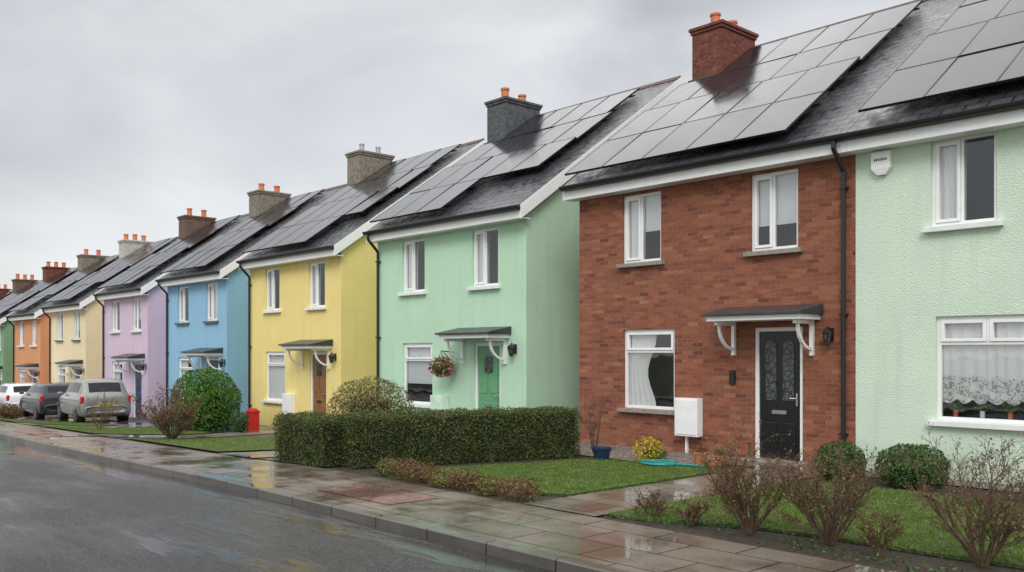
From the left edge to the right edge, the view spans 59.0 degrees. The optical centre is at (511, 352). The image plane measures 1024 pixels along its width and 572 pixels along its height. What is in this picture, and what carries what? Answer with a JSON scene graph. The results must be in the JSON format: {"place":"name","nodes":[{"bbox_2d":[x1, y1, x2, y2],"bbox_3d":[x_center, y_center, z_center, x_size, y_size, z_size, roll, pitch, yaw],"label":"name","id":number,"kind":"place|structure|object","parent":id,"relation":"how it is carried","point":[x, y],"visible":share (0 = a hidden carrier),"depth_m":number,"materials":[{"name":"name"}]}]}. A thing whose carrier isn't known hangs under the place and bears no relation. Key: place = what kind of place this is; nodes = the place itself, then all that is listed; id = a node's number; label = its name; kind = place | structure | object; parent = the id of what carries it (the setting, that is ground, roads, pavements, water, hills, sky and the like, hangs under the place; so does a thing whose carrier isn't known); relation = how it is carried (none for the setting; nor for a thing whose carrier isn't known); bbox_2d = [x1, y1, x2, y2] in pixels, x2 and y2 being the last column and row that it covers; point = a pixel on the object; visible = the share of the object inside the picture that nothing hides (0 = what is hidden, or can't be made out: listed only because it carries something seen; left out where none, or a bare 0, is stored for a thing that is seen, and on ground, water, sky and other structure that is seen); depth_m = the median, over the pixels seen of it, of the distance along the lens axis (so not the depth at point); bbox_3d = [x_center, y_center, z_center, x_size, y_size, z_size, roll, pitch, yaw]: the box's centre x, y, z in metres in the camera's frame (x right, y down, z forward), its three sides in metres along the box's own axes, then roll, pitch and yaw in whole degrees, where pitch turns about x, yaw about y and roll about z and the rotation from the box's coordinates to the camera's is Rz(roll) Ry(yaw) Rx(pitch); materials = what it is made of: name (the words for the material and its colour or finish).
{"place":"outdoors","nodes":[
{"label":"outdoors","id":0,"kind":"place"},
{"bbox_2d":[6,420,108,425],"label":"lawn","id":1,"kind":"structure","parent":0,"point":[76,425],"depth_m":28.71,"materials":[{"name":"green plant"}]},
{"bbox_2d":[13,413,139,421],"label":"driveway","id":2,"kind":"structure","parent":0,"point":[50,418],"depth_m":34.80,"materials":[{"name":"concrete"}]},
{"bbox_2d":[0,382,35,411],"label":"parked car","id":3,"kind":"object","parent":2,"relation":"on","point":[9,393],"visible":0.22,"depth_m":40.51,"materials":[{"name":"white paint"}]},
{"bbox_2d":[19,382,70,419],"bbox_3d":[-18.641,1.924,36.625,2.080,1.466,4.108,0,0,-40],"label":"parked car","id":4,"kind":"object","parent":2,"relation":"on","point":[39,401],"visible":0.54,"depth_m":35.03,"materials":[{"name":"grey paint"}]},
{"bbox_2d":[14,422,156,427],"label":"garden path","id":5,"kind":"structure","parent":0,"point":[144,425],"depth_m":27.79,"materials":[{"name":"grey concrete"}]},
{"bbox_2d":[40,425,206,433],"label":"lawn","id":6,"kind":"structure","parent":0,"point":[133,433],"depth_m":24.02,"materials":[{"name":"green plant"}]},
{"bbox_2d":[80,383,122,429],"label":"shrub","id":7,"kind":"object","parent":6,"relation":"on","point":[93,412],"visible":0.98,"depth_m":24.45,"materials":[{"name":"brown plant"}]},
{"bbox_2d":[85,418,275,433],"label":"driveway","id":8,"kind":"structure","parent":0,"point":[143,421],"depth_m":29.36,"materials":[{"name":"concrete"}]},
{"bbox_2d":[57,377,130,422],"bbox_3d":[-15.103,1.674,32.542,2.018,1.567,3.985,0,0,-38],"label":"parked car","id":9,"kind":"object","parent":8,"relation":"on","point":[72,400],"visible":0.87,"depth_m":31.19,"materials":[{"name":"silver metal"}]},
{"bbox_2d":[170,367,246,430],"bbox_3d":[-8.702,1.323,25.807,1.980,1.805,2.071,0,0,6],"label":"round bush","id":10,"kind":"object","parent":8,"relation":"on","point":[219,400],"visible":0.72,"depth_m":25.34,"materials":[{"name":"green plant"}]},
{"bbox_2d":[245,408,259,429],"bbox_3d":[-7.216,1.857,25.194,0.300,0.590,0.300,0,0,-42],"label":"red bin","id":11,"kind":"object","parent":8,"relation":"on","point":[253,414],"visible":0.94,"depth_m":25.09,"materials":[{"name":"paint"}]},
{"bbox_2d":[94,430,277,437],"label":"garden path","id":12,"kind":"structure","parent":0,"point":[216,434],"depth_m":22.66,"materials":[{"name":"grey concrete"}]},
{"bbox_2d":[129,436,277,450],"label":"lawn","id":13,"kind":"structure","parent":0,"point":[241,442],"depth_m":19.26,"materials":[{"name":"green plant"}]},
{"bbox_2d":[127,382,213,438],"bbox_3d":[-7.705,1.305,20.616,1.873,1.395,1.649,0,0,-42],"label":"shrub","id":14,"kind":"object","parent":13,"relation":"on","point":[164,420],"visible":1,"depth_m":20.46,"materials":[{"name":"brown plant"}]},
{"bbox_2d":[220,451,277,457],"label":"garden path","id":15,"kind":"structure","parent":0,"point":[258,454],"depth_m":16.13,"materials":[{"name":"grey concrete"}]},
{"bbox_2d":[245,434,276,437],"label":"driveway","id":16,"kind":"structure","parent":0,"point":[269,435],"depth_m":22.47,"materials":[{"name":"concrete"}]},
{"bbox_2d":[0,438,554,571],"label":"road","id":17,"kind":"structure","parent":0,"point":[62,512],"depth_m":9.31,"materials":[{"name":"grey asphalt"}]},
{"bbox_2d":[0,432,631,571],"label":"kerb","id":18,"kind":"structure","parent":17,"relation":"on","point":[528,556],"depth_m":9.81,"materials":[{"name":"concrete"}]},
{"bbox_2d":[258,457,340,466],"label":"driveway","id":19,"kind":"structure","parent":0,"point":[270,458],"depth_m":15.06,"materials":[{"name":"concrete"}]},
{"bbox_2d":[0,421,894,571],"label":"pavement","id":20,"kind":"structure","parent":0,"point":[572,536],"depth_m":9.37,"materials":[{"name":"grey concrete"}]},
{"bbox_2d":[12,430,95,436],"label":"crossing paving","id":21,"kind":"structure","parent":20,"relation":"on","point":[49,433],"depth_m":21.40,"materials":[{"name":"grey concrete"}]},
{"bbox_2d":[317,484,437,504],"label":"crossing paving","id":22,"kind":"structure","parent":20,"relation":"on","point":[377,495],"depth_m":11.12,"materials":[{"name":"concrete"}]},
{"bbox_2d":[0,0,912,288],"label":"sky","id":23,"kind":"structure","parent":0,"point":[118,118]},
{"bbox_2d":[0,418,1023,565],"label":"grass","id":24,"kind":"structure","parent":0,"point":[637,471],"depth_m":11.27,"materials":[{"name":"green plant"}]},
{"bbox_2d":[0,418,1023,571],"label":"garden soil","id":25,"kind":"structure","parent":0,"point":[762,537],"depth_m":8.77,"materials":[{"name":"brown soil"}]},
{"bbox_2d":[0,403,25,419],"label":"shrub","id":26,"kind":"object","parent":25,"relation":"on","point":[7,412],"visible":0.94,"depth_m":32.05,"materials":[{"name":"brown plant"}]},
{"bbox_2d":[228,411,249,431],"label":"round bush","id":27,"kind":"object","parent":25,"relation":"on","point":[240,422],"visible":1,"depth_m":23.92,"materials":[{"name":"green plant"}]},
{"bbox_2d":[271,410,346,467],"bbox_3d":[-3.197,1.388,14.623,0.810,0.860,1.756,0,0,-42],"label":"hedge","id":28,"kind":"object","parent":25,"relation":"on","point":[313,439],"visible":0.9,"depth_m":14.19,"materials":[{"name":"green plant"}]},
{"bbox_2d":[323,375,420,416],"bbox_3d":[-2.821,1.187,18.108,1.905,1.451,2.044,0,0,-42],"label":"round bush","id":29,"kind":"object","parent":25,"relation":"on","point":[369,402],"visible":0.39,"depth_m":17.75,"materials":[{"name":"green plant"}]},
{"bbox_2d":[374,457,401,474],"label":"shrub","id":30,"kind":"object","parent":25,"relation":"on","point":[387,470],"visible":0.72,"depth_m":12.89,"materials":[{"name":"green plant"}]},
{"bbox_2d":[389,457,423,478],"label":"shrub","id":31,"kind":"object","parent":25,"relation":"on","point":[398,470],"visible":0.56,"depth_m":12.56,"materials":[{"name":"brown plant"}]},
{"bbox_2d":[403,462,441,482],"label":"shrub","id":32,"kind":"object","parent":25,"relation":"on","point":[419,475],"visible":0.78,"depth_m":12.21,"materials":[{"name":"brown plant"}]},
{"bbox_2d":[424,467,463,486],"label":"shrub","id":33,"kind":"object","parent":25,"relation":"on","point":[445,479],"visible":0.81,"depth_m":11.82,"materials":[{"name":"green plant"}]},
{"bbox_2d":[340,405,581,468],"bbox_3d":[-0.772,1.330,14.693,4.046,0.880,0.829,0,0,-25],"label":"hedge","id":34,"kind":"object","parent":25,"relation":"on","point":[438,436],"visible":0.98,"depth_m":14.36,"materials":[{"name":"green plant"}]},
{"bbox_2d":[449,469,482,489],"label":"shrub","id":35,"kind":"object","parent":25,"relation":"on","point":[463,480],"visible":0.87,"depth_m":11.57,"materials":[{"name":"brown plant"}]},
{"bbox_2d":[474,474,507,495],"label":"shrub","id":36,"kind":"object","parent":25,"relation":"on","point":[490,481],"visible":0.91,"depth_m":11.13,"materials":[{"name":"green plant"}]},
{"bbox_2d":[495,476,542,500],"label":"shrub","id":37,"kind":"object","parent":25,"relation":"on","point":[515,493],"visible":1,"depth_m":10.76,"materials":[{"name":"brown plant"}]},
{"bbox_2d":[591,446,611,459],"bbox_3d":[1.456,1.640,14.694,0.346,0.200,0.346,0,0,-42],"label":"plant pot","id":38,"kind":"object","parent":25,"relation":"on","point":[602,452],"visible":0.91,"depth_m":14.58,"materials":[{"name":"blue ceramic"}]},
{"bbox_2d":[581,387,615,445],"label":"shrub","id":39,"kind":"object","parent":38,"relation":"in","point":[594,430],"visible":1,"depth_m":16.38,"materials":[{"name":"brown plant"}]},
{"bbox_2d":[575,442,737,465],"bbox_3d":[1.910,1.751,15.789,1.650,0.009,3.700,0,0,-42],"label":"gravel bed","id":40,"kind":"object","parent":25,"relation":"on","point":[622,452],"visible":0.35,"depth_m":15.45,"materials":[{"name":"grey gravel"}]},
{"bbox_2d":[631,436,663,459],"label":"yellow flower plant","id":41,"kind":"object","parent":40,"relation":"on","point":[646,441],"visible":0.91,"depth_m":14.50,"materials":[{"name":"yellow plant"}]},
{"bbox_2d":[640,448,668,458],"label":"shrub","id":42,"kind":"object","parent":40,"relation":"on","point":[663,455],"visible":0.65,"depth_m":14.48,"materials":[{"name":"green plant"}]},
{"bbox_2d":[359,470,965,571],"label":"ground cover","id":43,"kind":"object","parent":25,"relation":"on","point":[845,557],"visible":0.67,"depth_m":8.29,"materials":[{"name":"brown plant"}]},
{"bbox_2d":[672,491,713,524],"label":"shrub","id":44,"kind":"object","parent":25,"relation":"on","point":[694,510],"visible":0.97,"depth_m":9.18,"materials":[{"name":"brown plant"}]},
{"bbox_2d":[692,444,707,464],"bbox_3d":[2.908,1.575,13.989,0.271,0.329,0.251,0,0,-42],"label":"plant pot","id":45,"kind":"object","parent":25,"relation":"on","point":[696,458],"visible":0.62,"depth_m":13.93,"materials":[{"name":"ceramic"}]},
{"bbox_2d":[708,458,718,467],"bbox_3d":[3.037,1.670,13.634,0.173,0.140,0.173,0,0,-42],"label":"plant pot","id":46,"kind":"object","parent":25,"relation":"on","point":[713,463],"visible":0.41,"depth_m":13.57,"materials":[{"name":"ceramic"}]},
{"bbox_2d":[713,449,726,465],"bbox_3d":[3.191,1.611,13.911,0.224,0.258,0.200,0,0,-42],"label":"plant pot","id":47,"kind":"object","parent":25,"relation":"on","point":[718,451],"visible":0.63,"depth_m":13.85,"materials":[{"name":"ceramic"}]},
{"bbox_2d":[679,411,808,533],"bbox_3d":[2.229,1.156,8.727,1.252,1.202,1.065,0,0,17],"label":"shrub","id":48,"kind":"object","parent":25,"relation":"on","point":[735,495],"visible":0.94,"depth_m":8.68,"materials":[{"name":"brown plant"}]},
{"bbox_2d":[753,440,905,545],"bbox_3d":[2.825,1.261,8.250,1.092,0.993,1.386,0,0,-42],"label":"shrub","id":49,"kind":"object","parent":25,"relation":"on","point":[830,535],"visible":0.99,"depth_m":8.20,"materials":[{"name":"brown plant"}]},
{"bbox_2d":[813,440,866,479],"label":"round bush","id":50,"kind":"object","parent":25,"relation":"on","point":[850,453],"visible":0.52,"depth_m":12.37,"materials":[{"name":"green plant"}]},
{"bbox_2d":[849,512,910,556],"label":"shrub","id":51,"kind":"object","parent":25,"relation":"on","point":[871,533],"visible":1,"depth_m":7.76,"materials":[{"name":"brown plant"}]},
{"bbox_2d":[874,443,950,487],"bbox_3d":[5.267,1.474,11.876,0.934,0.579,0.960,0,0,-8],"label":"round bush","id":52,"kind":"object","parent":25,"relation":"on","point":[903,470],"visible":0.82,"depth_m":11.66,"materials":[{"name":"green plant"}]},
{"bbox_2d":[856,470,1022,491],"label":"gravel bed","id":53,"kind":"object","parent":25,"relation":"on","point":[983,485],"visible":0.23,"depth_m":11.94,"materials":[{"name":"grey gravel"}]},
{"bbox_2d":[895,422,1023,567],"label":"shrub","id":54,"kind":"object","parent":25,"relation":"on","point":[1008,529],"visible":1,"depth_m":7.35,"materials":[{"name":"brown plant"}]},
{"bbox_2d":[446,460,721,495],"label":"lawn","id":55,"kind":"structure","parent":0,"point":[610,488],"depth_m":12.38,"materials":[{"name":"green plant"}]},
{"bbox_2d":[639,459,705,466],"bbox_3d":[2.413,1.698,13.797,0.575,0.040,1.095,0,0,-42],"label":"garden hose","id":56,"kind":"object","parent":55,"relation":"on","point":[658,462],"visible":1,"depth_m":13.79,"materials":[{"name":"teal plastic"}]},
{"bbox_2d":[524,464,818,515],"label":"garden path","id":57,"kind":"structure","parent":0,"point":[599,503],"depth_m":11.01,"materials":[{"name":"grey concrete"}]},
{"bbox_2d":[724,458,771,466],"bbox_3d":[3.741,1.744,14.346,0.900,0.001,0.900,0,0,-42],"label":"doorstep","id":58,"kind":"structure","parent":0,"point":[749,465],"depth_m":14.18,"materials":[{"name":"grey concrete"}]},
{"bbox_2d":[608,480,1023,568],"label":"lawn","id":59,"kind":"structure","parent":0,"point":[927,552],"depth_m":8.88,"materials":[{"name":"green plant"}]},
{"bbox_2d":[629,485,674,516],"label":"shrub","id":60,"kind":"object","parent":59,"relation":"on","point":[651,504],"visible":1,"depth_m":9.47,"materials":[{"name":"brown plant"}]},
{"bbox_3d":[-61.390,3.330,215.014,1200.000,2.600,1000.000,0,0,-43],"label":"ground","id":61,"kind":"structure","parent":0,"visible":0},
{"bbox_2d":[0,284,11,299],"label":"rendered house","id":62,"kind":"structure","parent":61,"relation":"on","point":[4,292],"depth_m":64.49,"materials":[{"name":"brick"}]},
{"bbox_2d":[0,274,42,304],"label":"rendered house","id":63,"kind":"structure","parent":61,"relation":"on","point":[23,285],"depth_m":59.34,"materials":[{"name":"stone"}]},
{"bbox_2d":[0,261,77,385],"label":"rendered house","id":64,"kind":"structure","parent":61,"relation":"on","point":[55,274],"depth_m":50.70,"materials":[{"name":"paint"}]},
{"bbox_2d":[5,249,118,382],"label":"rendered house","id":65,"kind":"structure","parent":61,"relation":"on","point":[29,318],"depth_m":46.23,"materials":[{"name":"paint"}]},
{"bbox_2d":[17,321,23,346],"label":"window","id":66,"kind":"structure","parent":65,"relation":"in","point":[22,322],"depth_m":46.86,"materials":[{"name":"white plastic"}]},
{"bbox_2d":[20,369,24,381],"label":"window","id":67,"kind":"structure","parent":65,"relation":"in","point":[22,379],"depth_m":46.93,"materials":[{"name":"white plastic"}]},
{"bbox_2d":[29,320,36,346],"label":"window","id":68,"kind":"structure","parent":65,"relation":"in","point":[34,321],"depth_m":45.17,"materials":[{"name":"white plastic"}]},
{"bbox_2d":[33,370,36,382],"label":"door","id":69,"kind":"structure","parent":65,"relation":"in","point":[34,379],"depth_m":45.18,"materials":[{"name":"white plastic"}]},
{"bbox_2d":[41,234,178,381],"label":"rendered house","id":70,"kind":"structure","parent":61,"relation":"on","point":[75,333],"depth_m":41.07,"materials":[{"name":"paint"}]},
{"bbox_2d":[54,313,62,341],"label":"window","id":71,"kind":"structure","parent":70,"relation":"in","point":[60,315],"depth_m":42.11,"materials":[{"name":"white plastic"}]},
{"bbox_2d":[58,366,64,381],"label":"window","id":72,"kind":"structure","parent":70,"relation":"in","point":[61,375],"depth_m":42.25,"materials":[{"name":"white plastic"}]},
{"bbox_2d":[71,311,80,340],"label":"window","id":73,"kind":"structure","parent":70,"relation":"in","point":[77,314],"depth_m":40.33,"materials":[{"name":"white plastic"}]},
{"bbox_2d":[75,368,79,378],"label":"door","id":74,"kind":"structure","parent":70,"relation":"in","point":[76,369],"depth_m":40.32,"materials":[{"name":"white plastic"}]},
{"bbox_2d":[93,208,248,417],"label":"rendered house","id":75,"kind":"structure","parent":61,"relation":"on","point":[133,297],"depth_m":35.46,"materials":[{"name":"paint"}]},
{"bbox_2d":[109,300,119,333],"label":"window","id":76,"kind":"structure","parent":75,"relation":"in","point":[115,303],"depth_m":36.68,"materials":[{"name":"white plastic"}]},
{"bbox_2d":[113,362,121,379],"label":"window","id":77,"kind":"structure","parent":75,"relation":"in","point":[117,371],"depth_m":36.82,"materials":[{"name":"white plastic"}]},
{"bbox_2d":[130,298,141,332],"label":"window","id":78,"kind":"structure","parent":75,"relation":"in","point":[137,301],"depth_m":34.97,"materials":[{"name":"white plastic"}]},
{"bbox_2d":[134,363,141,417],"bbox_3d":[-14.395,1.475,34.877,0.120,2.150,0.870,0,0,-43],"label":"door","id":79,"kind":"structure","parent":75,"relation":"in","point":[137,375],"depth_m":34.95,"materials":[{"name":"blue plastic"}]},
{"bbox_2d":[155,183,346,422],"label":"rendered house","id":80,"kind":"structure","parent":61,"relation":"on","point":[206,293],"depth_m":30.83,"materials":[{"name":"paint"}]},
{"bbox_2d":[175,286,189,324],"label":"window","id":81,"kind":"structure","parent":80,"relation":"in","point":[182,290],"depth_m":31.74,"materials":[{"name":"white plastic"}]},
{"bbox_2d":[180,357,191,394],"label":"window","id":82,"kind":"structure","parent":80,"relation":"in","point":[184,367],"depth_m":31.84,"materials":[{"name":"white plastic"}]},
{"bbox_2d":[203,282,218,322],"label":"window","id":83,"kind":"structure","parent":80,"relation":"in","point":[212,287],"depth_m":30.04,"materials":[{"name":"white plastic"}]},
{"bbox_2d":[208,358,217,385],"bbox_3d":[-9.851,1.275,29.926,0.110,2.150,0.870,0,0,-42],"label":"door","id":84,"kind":"structure","parent":80,"relation":"in","point":[213,361],"depth_m":29.94,"materials":[{"name":"white plastic"}]},
{"bbox_2d":[236,138,486,425],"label":"rendered house","id":85,"kind":"structure","parent":61,"relation":"on","point":[311,284],"depth_m":25.76,"materials":[{"name":"paint"}]},
{"bbox_2d":[261,267,280,313],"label":"window","id":86,"kind":"structure","parent":85,"relation":"in","point":[271,273],"depth_m":26.92,"materials":[{"name":"white plastic"}]},
{"bbox_2d":[262,352,284,403],"bbox_3d":[-6.980,0.742,26.749,0.231,1.525,1.360,0,0,-43],"label":"window","id":87,"kind":"structure","parent":85,"relation":"in","point":[275,360],"depth_m":26.96,"materials":[{"name":"white plastic"}]},
{"bbox_2d":[304,261,326,310],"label":"window","id":88,"kind":"structure","parent":85,"relation":"in","point":[315,268],"depth_m":25.09,"materials":[{"name":"white plastic"}]},
{"bbox_2d":[311,352,325,414],"bbox_3d":[-5.309,1.075,24.962,0.120,2.150,0.870,0,0,-43],"label":"door","id":89,"kind":"structure","parent":85,"relation":"in","point":[318,371],"depth_m":25.00,"materials":[{"name":"brown wood"}]},
{"bbox_2d":[362,76,684,441],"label":"rendered house","id":90,"kind":"structure","parent":61,"relation":"on","point":[477,262],"depth_m":20.40,"materials":[{"name":"paint"}]},
{"bbox_2d":[397,238,426,295],"bbox_3d":[-2.347,-2.033,21.693,0.231,1.335,1.080,0,0,-43],"label":"window","id":91,"kind":"structure","parent":90,"relation":"in","point":[410,247],"depth_m":21.81,"materials":[{"name":"white plastic"}]},
{"bbox_2d":[399,343,431,407],"bbox_3d":[-2.243,0.542,21.571,0.219,1.525,1.360,0,0,-43],"label":"window","id":92,"kind":"structure","parent":90,"relation":"in","point":[418,356],"depth_m":21.71,"materials":[{"name":"white plastic"}]},
{"bbox_2d":[428,350,454,377],"bbox_3d":[-1.590,0.272,20.333,0.619,0.626,0.586,0,0,-14],"label":"hanging basket","id":93,"kind":"object","parent":90,"relation":"attached to","point":[445,364],"visible":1,"depth_m":20.20,"materials":[{"name":"multicoloured plant"}]},
{"bbox_2d":[467,227,500,290],"bbox_3d":[-0.572,-2.033,19.756,0.231,1.335,1.040,0,0,-43],"label":"window","id":94,"kind":"structure","parent":90,"relation":"in","point":[481,237],"depth_m":19.91,"materials":[{"name":"white plastic"}]},
{"bbox_2d":[475,343,499,409],"bbox_3d":[-0.504,0.875,19.719,0.120,2.150,0.870,0,0,-43],"label":"door","id":95,"kind":"structure","parent":90,"relation":"in","point":[487,367],"depth_m":19.76,"materials":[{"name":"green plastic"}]},
{"bbox_2d":[559,0,964,465],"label":"brick house","id":96,"kind":"structure","parent":61,"relation":"on","point":[715,196],"depth_m":15.52,"materials":[{"name":"brick"}]},
{"bbox_2d":[616,191,664,268],"bbox_3d":[2.380,-2.232,16.534,0.231,1.335,1.080,0,0,-43],"label":"window","id":97,"kind":"structure","parent":96,"relation":"in","point":[642,212],"depth_m":16.59,"materials":[{"name":"white plastic"}]},
{"bbox_2d":[617,329,674,414],"bbox_3d":[2.489,0.343,16.416,0.231,1.525,1.360,0,0,-43],"label":"window","id":98,"kind":"structure","parent":96,"relation":"in","point":[639,343],"depth_m":16.64,"materials":[{"name":"white plastic"}]},
{"bbox_2d":[743,168,802,256],"bbox_3d":[4.213,-2.232,14.525,0.219,1.335,1.040,0,0,-43],"label":"window","id":99,"kind":"structure","parent":96,"relation":"in","point":[774,194],"depth_m":14.58,"materials":[{"name":"white plastic"}]},
{"bbox_2d":[755,327,802,461],"bbox_3d":[4.287,0.675,14.490,0.120,2.150,0.870,0,0,-43],"label":"door","id":100,"kind":"structure","parent":96,"relation":"in","point":[778,355],"depth_m":14.50,"materials":[{"name":"black plastic"}]},
{"bbox_2d":[841,0,1023,485],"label":"rendered house","id":101,"kind":"structure","parent":61,"relation":"on","point":[936,131],"depth_m":12.72,"materials":[{"name":"paint"}]},
{"bbox_2d":[948,399,965,415],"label":"window plant","id":102,"kind":"object","parent":101,"relation":"on","point":[958,406],"depth_m":12.55,"materials":[{"name":"plant"}]},
{"bbox_2d":[922,131,1003,232],"bbox_3d":[6.184,-2.322,12.383,0.231,1.295,1.050,0,0,-43],"label":"window","id":103,"kind":"structure","parent":101,"relation":"in","point":[949,156],"depth_m":12.57,"materials":[{"name":"white plastic"}]},
{"bbox_2d":[927,314,1023,430],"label":"window","id":104,"kind":"structure","parent":101,"relation":"in","point":[987,348],"depth_m":12.30,"materials":[{"name":"white plastic"}]},
{"bbox_2d":[973,404,990,417],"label":"window plant","id":105,"kind":"object","parent":101,"relation":"on","point":[984,407],"depth_m":12.29,"materials":[{"name":"green plant"}]},
{"bbox_2d":[1001,402,1019,418],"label":"window plant","id":106,"kind":"object","parent":101,"relation":"on","point":[1010,412],"depth_m":12.04,"materials":[{"name":"plant"}]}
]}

